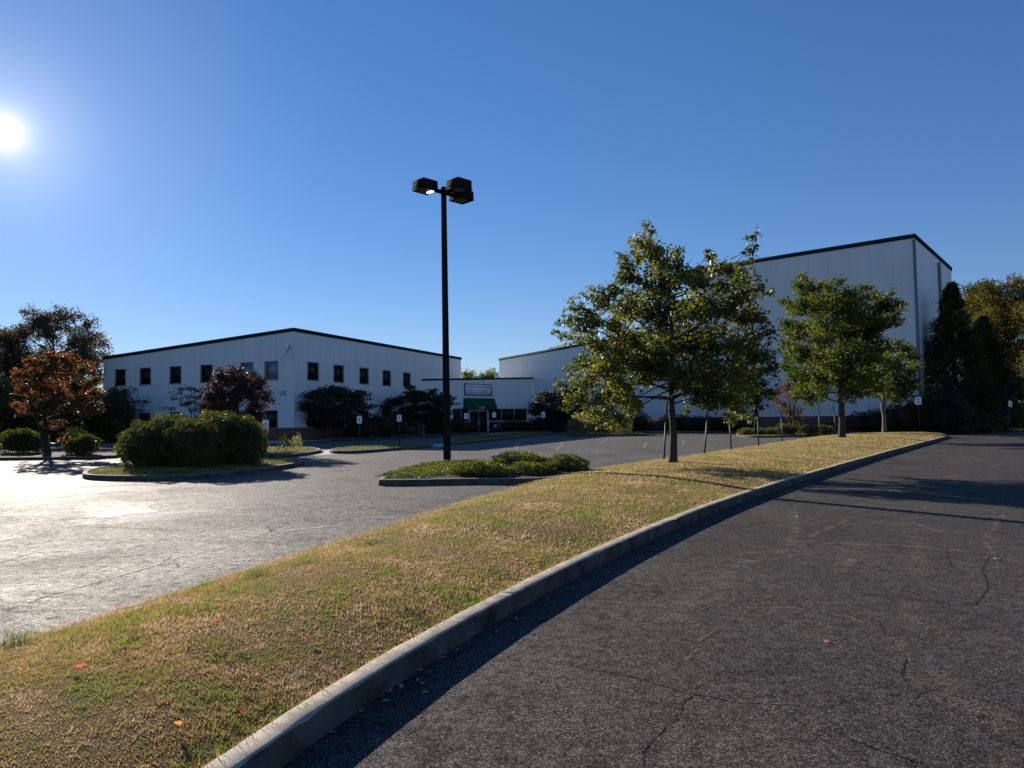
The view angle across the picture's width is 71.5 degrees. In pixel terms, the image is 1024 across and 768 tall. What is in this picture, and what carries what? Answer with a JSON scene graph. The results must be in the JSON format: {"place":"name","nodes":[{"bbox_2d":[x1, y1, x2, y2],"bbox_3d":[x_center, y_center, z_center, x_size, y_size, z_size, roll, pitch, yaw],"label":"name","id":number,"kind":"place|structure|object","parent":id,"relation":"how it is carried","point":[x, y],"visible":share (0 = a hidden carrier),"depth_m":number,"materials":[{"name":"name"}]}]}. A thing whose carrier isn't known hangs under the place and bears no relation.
{"place":"outdoors","nodes":[
{"label":"outdoors","id":0,"kind":"place"},
{"bbox_2d":[90,460,294,474],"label":"planting island","id":1,"kind":"structure","parent":0,"point":[190,468],"depth_m":21.90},
{"bbox_2d":[111,418,171,467],"bbox_3d":[-11.867,1.954,23.349,2.128,1.689,2.438,-1,-3,0],"label":"clipped shrub","id":2,"kind":"object","parent":1,"relation":"on","point":[139,448],"visible":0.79,"depth_m":22.63,"materials":[{"name":"green plant"}]},
{"bbox_2d":[141,412,190,464],"bbox_3d":[-11.492,1.884,24.166,2.420,1.904,2.512,-1,-3,0],"label":"clipped shrub","id":3,"kind":"object","parent":1,"relation":"on","point":[169,421],"visible":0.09,"depth_m":23.79,"materials":[{"name":"green plant"}]},
{"bbox_2d":[157,416,227,467],"bbox_3d":[-10.233,1.891,22.970,2.152,1.743,2.180,-1,-3,0],"label":"clipped shrub","id":4,"kind":"object","parent":1,"relation":"on","point":[193,442],"visible":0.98,"depth_m":22.36,"materials":[{"name":"green plant"}]},
{"bbox_2d":[196,409,253,464],"bbox_3d":[-9.936,1.827,24.268,2.541,1.988,2.669,-1,-3,0],"label":"clipped shrub","id":5,"kind":"object","parent":1,"relation":"on","point":[224,422],"visible":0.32,"depth_m":23.58,"materials":[{"name":"green plant"}]},
{"bbox_2d":[227,413,269,464],"bbox_3d":[-9.236,1.901,24.439,1.787,1.844,2.316,-1,-3,0],"label":"clipped shrub","id":6,"kind":"object","parent":1,"relation":"on","point":[252,452],"visible":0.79,"depth_m":23.92,"materials":[{"name":"green plant"}]},
{"bbox_2d":[267,447,313,453],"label":"planting island","id":7,"kind":"structure","parent":0,"point":[286,451],"depth_m":35.06,"materials":[{"name":"plant"}]},
{"bbox_2d":[197,364,279,427],"bbox_3d":[-13.914,1.217,35.849,3.930,4.481,4.000,-1,-3,0],"label":"purple leaf tree","id":8,"kind":"object","parent":7,"relation":"on","point":[219,397],"visible":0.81,"depth_m":35.29,"materials":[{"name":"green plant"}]},
{"bbox_2d":[0,430,945,767],"bbox_3d":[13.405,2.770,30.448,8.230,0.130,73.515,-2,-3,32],"label":"lawn","id":9,"kind":"structure","parent":0,"point":[26,729],"depth_m":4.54,"materials":[{"name":"green plant"}]},
{"bbox_2d":[663,400,667,458],"bbox_3d":[5.335,1.625,24.720,0.070,2.106,0.044,4,-2,-11],"label":"steel stake","id":10,"kind":"object","parent":9,"relation":"on","point":[664,449],"visible":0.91,"depth_m":24.71,"materials":[{"name":"grey metal"}]},
{"bbox_2d":[551,219,783,462],"bbox_3d":[4.702,-1.396,21.915,6.732,7.711,6.162,-3,-3,33],"label":"leafy tree","id":11,"kind":"object","parent":9,"relation":"on","point":[652,360],"visible":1,"depth_m":21.12,"materials":[{"name":"green plant"}]},
{"bbox_2d":[775,271,909,437],"bbox_3d":[20.346,-1.769,44.200,7.354,10.359,10.865,-3,-3,33],"label":"leafy tree","id":12,"kind":"object","parent":9,"relation":"on","point":[859,328],"visible":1,"depth_m":43.29,"materials":[{"name":"green plant"}]},
{"bbox_2d":[864,336,929,432],"bbox_3d":[30.100,0.042,55.942,4.821,7.869,7.067,-2,-3,31],"label":"leafy tree","id":13,"kind":"object","parent":9,"relation":"on","point":[890,372],"visible":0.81,"depth_m":54.77,"materials":[{"name":"green plant"}]},
{"bbox_2d":[387,468,587,478],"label":"planting island","id":14,"kind":"structure","parent":0,"point":[508,475],"depth_m":18.29,"materials":[{"name":"green plant"}]},
{"bbox_2d":[375,463,454,478],"bbox_3d":[-2.308,2.410,19.837,2.648,0.297,4.269,-1,-3,0],"label":"juniper carpet","id":15,"kind":"object","parent":14,"relation":"on","point":[422,469],"visible":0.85,"depth_m":19.03,"materials":[{"name":"green plant"}]},
{"bbox_2d":[412,177,473,459],"bbox_3d":[-1.997,-2.044,23.783,2.216,9.487,1.416,2,-4,-45],"label":"lamp post","id":16,"kind":"object","parent":14,"relation":"on","point":[458,190],"visible":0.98,"depth_m":23.91,"materials":[{"name":"brown metal"}]},
{"bbox_2d":[412,459,497,466],"bbox_3d":[-1.496,2.537,22.612,3.254,0.291,2.721,-1,-3,0],"label":"juniper carpet","id":17,"kind":"object","parent":14,"relation":"on","point":[451,462],"visible":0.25,"depth_m":22.57,"materials":[{"name":"green plant"}]},
{"bbox_2d":[447,459,510,476],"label":"mounded shrub","id":18,"kind":"object","parent":14,"relation":"on","point":[475,468],"visible":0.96,"depth_m":18.34,"materials":[{"name":"green plant"}]},
{"bbox_2d":[490,450,554,464],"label":"mounded shrub","id":19,"kind":"object","parent":14,"relation":"on","point":[527,456],"visible":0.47,"depth_m":21.14,"materials":[{"name":"green plant"}]},
{"bbox_2d":[506,460,556,474],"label":"mounded shrub","id":20,"kind":"object","parent":14,"relation":"on","point":[525,467],"visible":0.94,"depth_m":18.84,"materials":[{"name":"green plant"}]},
{"bbox_2d":[542,453,591,470],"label":"mounded shrub","id":21,"kind":"object","parent":14,"relation":"on","point":[568,462],"visible":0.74,"depth_m":20.03,"materials":[{"name":"green plant"}]},
{"bbox_2d":[0,428,1023,646],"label":"parking lot","id":22,"kind":"structure","parent":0,"point":[347,493],"depth_m":12.71,"materials":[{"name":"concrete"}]},
{"bbox_2d":[0,446,121,456],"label":"verge","id":23,"kind":"structure","parent":22,"relation":"on","point":[57,451],"depth_m":35.38,"materials":[{"name":"green plant"}]},
{"bbox_2d":[0,427,49,452],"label":"shrub","id":24,"kind":"object","parent":23,"relation":"on","point":[22,440],"visible":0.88,"depth_m":36.06,"materials":[{"name":"green plant"}]},
{"bbox_2d":[9,348,106,453],"bbox_3d":[-22.319,0.840,35.205,6.404,5.356,4.207,-1,-3,0],"label":"red leaf tree","id":25,"kind":"object","parent":23,"relation":"on","point":[44,407],"visible":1,"depth_m":34.70,"materials":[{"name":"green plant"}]},
{"bbox_2d":[56,426,89,444],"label":"leggy shrub","id":26,"kind":"object","parent":23,"relation":"on","point":[73,432],"visible":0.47,"depth_m":35.84,"materials":[{"name":"green plant"}]},
{"bbox_2d":[63,433,99,454],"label":"shrub","id":27,"kind":"object","parent":23,"relation":"on","point":[86,444],"visible":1,"depth_m":34.17,"materials":[{"name":"green plant"}]},
{"bbox_2d":[0,445,124,460],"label":"kerb","id":28,"kind":"structure","parent":22,"relation":"on","point":[57,458],"depth_m":32.28,"materials":[{"name":"concrete"}]},
{"bbox_2d":[89,509,154,516],"bbox_3d":[-7.004,2.318,12.807,0.680,0.001,0.959,-3,-4,41],"label":"concrete patch","id":29,"kind":"object","parent":22,"relation":"on","point":[114,513],"visible":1,"depth_m":12.81,"materials":[{"name":"white concrete"}]},
{"bbox_2d":[82,459,304,480],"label":"kerb","id":30,"kind":"structure","parent":22,"relation":"on","point":[86,475],"depth_m":20.49,"materials":[{"name":"concrete"}]},
{"bbox_2d":[102,328,461,440],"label":"office building","id":31,"kind":"structure","parent":22,"relation":"on","point":[290,363],"depth_m":64.60,"materials":[{"name":"metal"}]},
{"bbox_2d":[115,369,125,385],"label":"window","id":32,"kind":"structure","parent":31,"relation":"in","point":[120,374],"depth_m":67.40,"materials":[{"name":"black glass"}]},
{"bbox_2d":[139,367,150,385],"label":"window","id":33,"kind":"structure","parent":31,"relation":"in","point":[144,373],"depth_m":66.21,"materials":[{"name":"black glass"}]},
{"bbox_2d":[169,366,181,383],"bbox_3d":[-30.610,-0.806,64.753,1.463,1.657,0.130,-2,-3,22],"label":"window","id":34,"kind":"structure","parent":31,"relation":"in","point":[175,372],"depth_m":64.80,"materials":[{"name":"black glass"}]},
{"bbox_2d":[200,364,212,382],"bbox_3d":[-27.181,-0.916,63.358,1.463,1.657,0.130,-2,-3,22],"label":"window","id":35,"kind":"structure","parent":31,"relation":"in","point":[206,371],"depth_m":63.42,"materials":[{"name":"black glass"}]},
{"bbox_2d":[240,362,252,376],"bbox_3d":[-22.963,-1.050,61.647,1.463,1.657,0.130,-2,-3,22],"label":"window","id":36,"kind":"structure","parent":31,"relation":"in","point":[248,366],"depth_m":61.66,"materials":[{"name":"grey glass"}]},
{"bbox_2d":[264,361,277,380],"bbox_3d":[-20.492,-1.128,60.645,1.463,1.657,0.130,-2,-3,22],"label":"window","id":37,"kind":"structure","parent":31,"relation":"in","point":[270,367],"depth_m":60.68,"materials":[{"name":"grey glass"}]},
{"bbox_2d":[264,410,277,427],"bbox_3d":[-20.444,3.001,60.438,1.463,1.589,0.130,-2,-3,22],"label":"window","id":38,"kind":"structure","parent":31,"relation":"in","point":[273,423],"depth_m":60.40,"materials":[{"name":"black glass"}]},
{"bbox_2d":[307,361,318,380],"bbox_3d":[-17.396,-1.093,62.064,0.130,1.657,1.622,-2,-3,22],"label":"window","id":39,"kind":"structure","parent":31,"relation":"in","point":[312,367],"depth_m":62.11,"materials":[{"name":"black glass"}]},
{"bbox_2d":[333,364,343,382],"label":"window","id":40,"kind":"structure","parent":31,"relation":"in","point":[338,370],"depth_m":65.57,"materials":[{"name":"black glass"}]},
{"bbox_2d":[359,367,368,384],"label":"window","id":41,"kind":"structure","parent":31,"relation":"in","point":[363,372],"depth_m":69.34,"materials":[{"name":"black glass"}]},
{"bbox_2d":[382,370,390,386],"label":"window","id":42,"kind":"structure","parent":31,"relation":"in","point":[386,374],"depth_m":73.14,"materials":[{"name":"black glass"}]},
{"bbox_2d":[263,447,320,457],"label":"kerb","id":43,"kind":"structure","parent":22,"relation":"on","point":[292,455],"depth_m":32.62,"materials":[{"name":"concrete"}]},
{"bbox_2d":[329,443,432,453],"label":"kerb","id":44,"kind":"structure","parent":22,"relation":"on","point":[376,450],"depth_m":37.10,"materials":[{"name":"concrete"}]},
{"bbox_2d":[316,432,490,440],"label":"kerb","id":45,"kind":"structure","parent":22,"relation":"on","point":[345,438],"depth_m":67.61,"materials":[{"name":"concrete"}]},
{"bbox_2d":[422,377,532,433],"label":"entry building","id":46,"kind":"structure","parent":22,"relation":"on","point":[509,399],"depth_m":86.41,"materials":[{"name":"metal"}]},
{"bbox_2d":[453,408,468,421],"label":"window","id":47,"kind":"structure","parent":46,"relation":"in","point":[460,412],"depth_m":83.33,"materials":[{"name":"black glass"}]},
{"bbox_2d":[464,383,491,395],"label":"wall sign","id":48,"kind":"object","parent":46,"relation":"attached to","point":[479,389],"visible":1,"depth_m":85.13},
{"bbox_2d":[470,411,487,431],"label":"door","id":49,"kind":"structure","parent":46,"relation":"in","point":[480,418],"depth_m":85.33,"materials":[{"name":"black glass"}]},
{"bbox_2d":[488,409,526,420],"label":"window","id":50,"kind":"structure","parent":46,"relation":"in","point":[501,414],"depth_m":88.45,"materials":[{"name":"black glass"}]},
{"bbox_2d":[285,439,684,530],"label":"parking lines","id":51,"kind":"object","parent":22,"relation":"on","point":[441,497],"visible":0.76,"depth_m":11.79,"materials":[{"name":"paint"}]},
{"bbox_2d":[378,462,594,485],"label":"kerb","id":52,"kind":"structure","parent":22,"relation":"on","point":[382,481],"depth_m":17.59,"materials":[{"name":"concrete"}]},
{"bbox_2d":[451,432,552,445],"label":"kerb","id":53,"kind":"structure","parent":22,"relation":"on","point":[476,441],"depth_m":54.58,"materials":[{"name":"concrete"}]},
{"bbox_2d":[563,432,644,435],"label":"kerb","id":54,"kind":"structure","parent":22,"relation":"on","point":[564,433],"depth_m":64.37,"materials":[{"name":"concrete"}]},
{"bbox_2d":[499,233,951,431],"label":"warehouse","id":55,"kind":"structure","parent":22,"relation":"on","point":[915,269],"depth_m":68.34,"materials":[{"name":"metal"}]},
{"bbox_2d":[641,431,870,433],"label":"kerb","id":56,"kind":"structure","parent":22,"relation":"on","point":[848,432],"depth_m":71.10,"materials":[{"name":"concrete"}]},
{"bbox_2d":[736,432,835,437],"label":"kerb","id":57,"kind":"structure","parent":22,"relation":"on","point":[775,436],"depth_m":55.24,"materials":[{"name":"concrete"}]},
{"bbox_2d":[890,399,932,431],"bbox_3d":[34.234,2.670,60.708,3.648,3.183,1.996,-1,-3,0],"label":"hedge shrub","id":58,"kind":"object","parent":22,"relation":"on","point":[905,420],"visible":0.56,"depth_m":60.40,"materials":[{"name":"green plant"}]},
{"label":"planting island","id":59,"kind":"structure","parent":22,"relation":"on","visible":0},
{"bbox_2d":[524,389,594,431],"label":"spreading evergreen","id":60,"kind":"object","parent":59,"relation":"on","point":[551,411],"visible":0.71,"depth_m":78.01,"materials":[{"name":"green plant"}]},
{"bbox_2d":[566,412,590,434],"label":"pale shrub","id":61,"kind":"object","parent":59,"relation":"on","point":[575,422],"visible":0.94,"depth_m":66.91,"materials":[{"name":"green plant"}]},
{"bbox_2d":[592,413,617,433],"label":"pale shrub","id":62,"kind":"object","parent":59,"relation":"on","point":[602,422],"visible":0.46,"depth_m":67.31,"materials":[{"name":"green plant"}]},
{"bbox_2d":[0,0,1023,402],"label":"sky","id":63,"kind":"structure","parent":0,"point":[173,172],"materials":[{"name":"blue"}]},
{"bbox_2d":[282,435,1023,767],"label":"road","id":64,"kind":"structure","parent":0,"point":[608,616],"depth_m":4.85,"materials":[{"name":"grey asphalt"}]},
{"bbox_2d":[1,499,1017,767],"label":"road cracks","id":65,"kind":"object","parent":64,"relation":"on","point":[603,669],"visible":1,"depth_m":4.45,"materials":[{"name":"black asphalt"}]},
{"bbox_2d":[203,435,948,767],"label":"kerb","id":66,"kind":"structure","parent":64,"relation":"on","point":[286,739],"depth_m":4.67,"materials":[{"name":"concrete"}]},
{"bbox_2d":[485,474,1018,741],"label":"silt streaks","id":67,"kind":"object","parent":64,"relation":"on","point":[849,563],"visible":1,"depth_m":5.95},
{"bbox_2d":[630,431,737,431],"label":"planting bed","id":68,"kind":"object","parent":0,"point":[677,431],"visible":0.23,"depth_m":75.19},
{"bbox_2d":[626,412,652,430],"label":"hedge shrub","id":69,"kind":"object","parent":68,"relation":"on","point":[641,422],"visible":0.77,"depth_m":78.50,"materials":[{"name":"green plant"}]},
{"bbox_2d":[658,413,686,430],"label":"hedge shrub","id":70,"kind":"object","parent":68,"relation":"on","point":[677,420],"visible":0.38,"depth_m":76.09,"materials":[{"name":"green plant"}]},
{"bbox_2d":[677,415,705,430],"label":"hedge shrub","id":71,"kind":"object","parent":68,"relation":"on","point":[688,423],"visible":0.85,"depth_m":74.51,"materials":[{"name":"green plant"}]},
{"bbox_2d":[699,416,726,431],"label":"hedge shrub","id":72,"kind":"object","parent":68,"relation":"on","point":[713,423],"visible":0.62,"depth_m":72.50,"materials":[{"name":"green plant"}]},
{"bbox_2d":[719,417,753,430],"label":"hedge shrub","id":73,"kind":"object","parent":68,"relation":"on","point":[739,424],"visible":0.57,"depth_m":71.13,"materials":[{"name":"green plant"}]},
{"bbox_2d":[845,411,875,431],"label":"hedge shrub","id":74,"kind":"object","parent":68,"relation":"on","point":[857,421],"visible":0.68,"depth_m":63.21,"materials":[{"name":"green plant"}]},
{"bbox_2d":[862,406,899,431],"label":"hedge shrub","id":75,"kind":"object","parent":68,"relation":"on","point":[873,422],"visible":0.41,"depth_m":62.20,"materials":[{"name":"green plant"}]},
{"bbox_2d":[875,402,916,431],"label":"hedge shrub","id":76,"kind":"object","parent":68,"relation":"on","point":[891,423],"visible":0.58,"depth_m":61.18,"materials":[{"name":"green plant"}]},
{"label":"planting bed","id":77,"kind":"object","parent":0,"visible":0},
{"bbox_2d":[295,384,376,438],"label":"spreading evergreen","id":78,"kind":"object","parent":77,"relation":"on","point":[334,415],"visible":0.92,"depth_m":60.72,"materials":[{"name":"green plant"}]},
{"bbox_2d":[341,416,379,437],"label":"foundation shrub","id":79,"kind":"object","parent":77,"relation":"on","point":[364,432],"visible":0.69,"depth_m":62.97,"materials":[{"name":"green plant"}]},
{"bbox_2d":[362,410,397,437],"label":"foundation shrub","id":80,"kind":"object","parent":77,"relation":"on","point":[386,424],"visible":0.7,"depth_m":65.53,"materials":[{"name":"green plant"}]},
{"bbox_2d":[380,413,413,436],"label":"foundation shrub","id":81,"kind":"object","parent":77,"relation":"on","point":[404,424],"visible":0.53,"depth_m":68.02,"materials":[{"name":"green plant"}]},
{"bbox_2d":[379,385,459,434],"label":"spreading evergreen","id":82,"kind":"object","parent":77,"relation":"on","point":[433,414],"visible":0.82,"depth_m":71.06,"materials":[{"name":"green plant"}]},
{"bbox_2d":[450,417,471,432],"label":"foundation shrub","id":83,"kind":"object","parent":77,"relation":"on","point":[458,426],"visible":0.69,"depth_m":78.47,"materials":[{"name":"green plant"}]},
{"label":"ground","id":84,"kind":"structure","parent":0,"visible":0},
{"bbox_2d":[0,373,34,445],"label":"screen tree","id":85,"kind":"object","parent":84,"relation":"on","point":[5,401],"visible":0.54,"depth_m":55.59,"materials":[{"name":"green plant"}]},
{"bbox_2d":[0,325,47,395],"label":"shade tree","id":86,"kind":"object","parent":84,"relation":"on","point":[7,338],"visible":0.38,"depth_m":63.14,"materials":[{"name":"green plant"}]},
{"bbox_2d":[0,377,62,443],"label":"screen tree","id":87,"kind":"object","parent":84,"relation":"on","point":[11,425],"visible":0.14,"depth_m":57.31,"materials":[{"name":"green plant"}]},
{"bbox_2d":[1,386,89,443],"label":"screen tree","id":88,"kind":"object","parent":84,"relation":"on","point":[35,427],"visible":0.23,"depth_m":59.09,"materials":[{"name":"green plant"}]},
{"bbox_2d":[0,302,114,441],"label":"shade tree","id":89,"kind":"object","parent":84,"relation":"on","point":[86,344],"visible":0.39,"depth_m":66.90,"materials":[{"name":"green plant"}]},
{"bbox_2d":[36,382,128,442],"bbox_3d":[-37.484,3.022,62.192,7.928,6.644,5.641,-1,-3,0],"label":"screen tree","id":90,"kind":"object","parent":84,"relation":"on","point":[94,423],"visible":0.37,"depth_m":62.14,"materials":[{"name":"green plant"}]},
{"bbox_2d":[80,384,134,441],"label":"screen tree","id":91,"kind":"object","parent":84,"relation":"on","point":[113,436],"visible":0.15,"depth_m":65.57,"materials":[{"name":"green plant"}]},
{"bbox_2d":[101,385,150,441],"bbox_3d":[-34.129,2.648,62.959,4.523,5.120,3.422,-1,-3,0],"label":"crape myrtle","id":92,"kind":"object","parent":84,"relation":"on","point":[125,392],"visible":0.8,"depth_m":62.72,"materials":[{"name":"green plant"}]},
{"bbox_2d":[162,385,207,418],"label":"dark spreading tree","id":93,"kind":"object","parent":84,"relation":"on","point":[187,403],"visible":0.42,"depth_m":56.36,"materials":[{"name":"green plant"}]},
{"bbox_2d":[474,370,498,377],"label":"distant tree","id":94,"kind":"object","parent":84,"relation":"on","point":[486,374],"visible":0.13,"depth_m":119.93,"materials":[{"name":"green plant"}]},
{"bbox_2d":[902,385,989,433],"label":"understory tree","id":95,"kind":"object","parent":84,"relation":"on","point":[958,421],"visible":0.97,"depth_m":58.02,"materials":[{"name":"green plant"}]},
{"bbox_2d":[921,281,1015,433],"bbox_3d":[38.972,-2.057,62.539,8.274,14.342,8.966,-2,-3,31],"label":"tall conifer","id":96,"kind":"object","parent":84,"relation":"on","point":[945,352],"visible":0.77,"depth_m":61.82,"materials":[{"name":"green plant"}]},
{"bbox_2d":[943,373,1018,432],"bbox_3d":[39.435,1.925,60.770,6.348,5.669,4.985,-1,-3,0],"label":"understory tree","id":97,"kind":"object","parent":84,"relation":"on","point":[983,380],"visible":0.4,"depth_m":59.62,"materials":[{"name":"green plant"}]},
{"bbox_2d":[955,277,1016,368],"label":"woodland tree","id":98,"kind":"object","parent":84,"relation":"on","point":[970,294],"visible":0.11,"depth_m":83.53,"materials":[{"name":"green plant"}]},
{"bbox_2d":[958,314,1023,431],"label":"tall conifer","id":99,"kind":"object","parent":84,"relation":"on","point":[984,325],"visible":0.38,"depth_m":65.91,"materials":[{"name":"green plant"}]},
{"bbox_2d":[967,272,1023,375],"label":"woodland tree","id":100,"kind":"object","parent":84,"relation":"on","point":[985,290],"visible":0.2,"depth_m":79.98,"materials":[{"name":"green plant"}]},
{"bbox_2d":[987,276,1023,385],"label":"woodland tree","id":101,"kind":"object","parent":84,"relation":"on","point":[1006,306],"visible":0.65,"depth_m":78.37,"materials":[{"name":"green plant"}]},
{"bbox_2d":[995,373,1023,428],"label":"understory tree","id":102,"kind":"object","parent":84,"relation":"on","point":[1020,381],"visible":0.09,"depth_m":68.58,"materials":[{"name":"green plant"}]},
{"bbox_2d":[1012,300,1023,376],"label":"woodland tree","id":103,"kind":"object","parent":84,"relation":"on","point":[1022,336],"visible":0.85,"depth_m":75.39,"materials":[{"name":"green plant"}]},
{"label":"planting island","id":104,"kind":"structure","parent":0,"visible":0},
{"bbox_2d":[772,423,801,434],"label":"round shrub","id":105,"kind":"object","parent":104,"relation":"on","point":[792,429],"visible":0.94,"depth_m":55.93,"materials":[{"name":"green plant"}]},
{"bbox_2d":[769,377,810,425],"bbox_3d":[22.985,1.788,58.044,3.881,4.738,3.216,-1,-3,0],"label":"crape myrtle","id":106,"kind":"object","parent":104,"relation":"on","point":[789,408],"visible":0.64,"depth_m":57.97,"materials":[{"name":"brown plant"}]},
{"bbox_2d":[798,424,821,435],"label":"round shrub","id":107,"kind":"object","parent":104,"relation":"on","point":[809,429],"visible":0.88,"depth_m":56.55,"materials":[{"name":"green plant"}]},
{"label":"planting bed","id":108,"kind":"structure","parent":0,"visible":0},
{"bbox_2d":[528,416,552,430],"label":"hedge shrub","id":109,"kind":"object","parent":108,"relation":"on","point":[534,424],"visible":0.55,"depth_m":87.96,"materials":[{"name":"green plant"}]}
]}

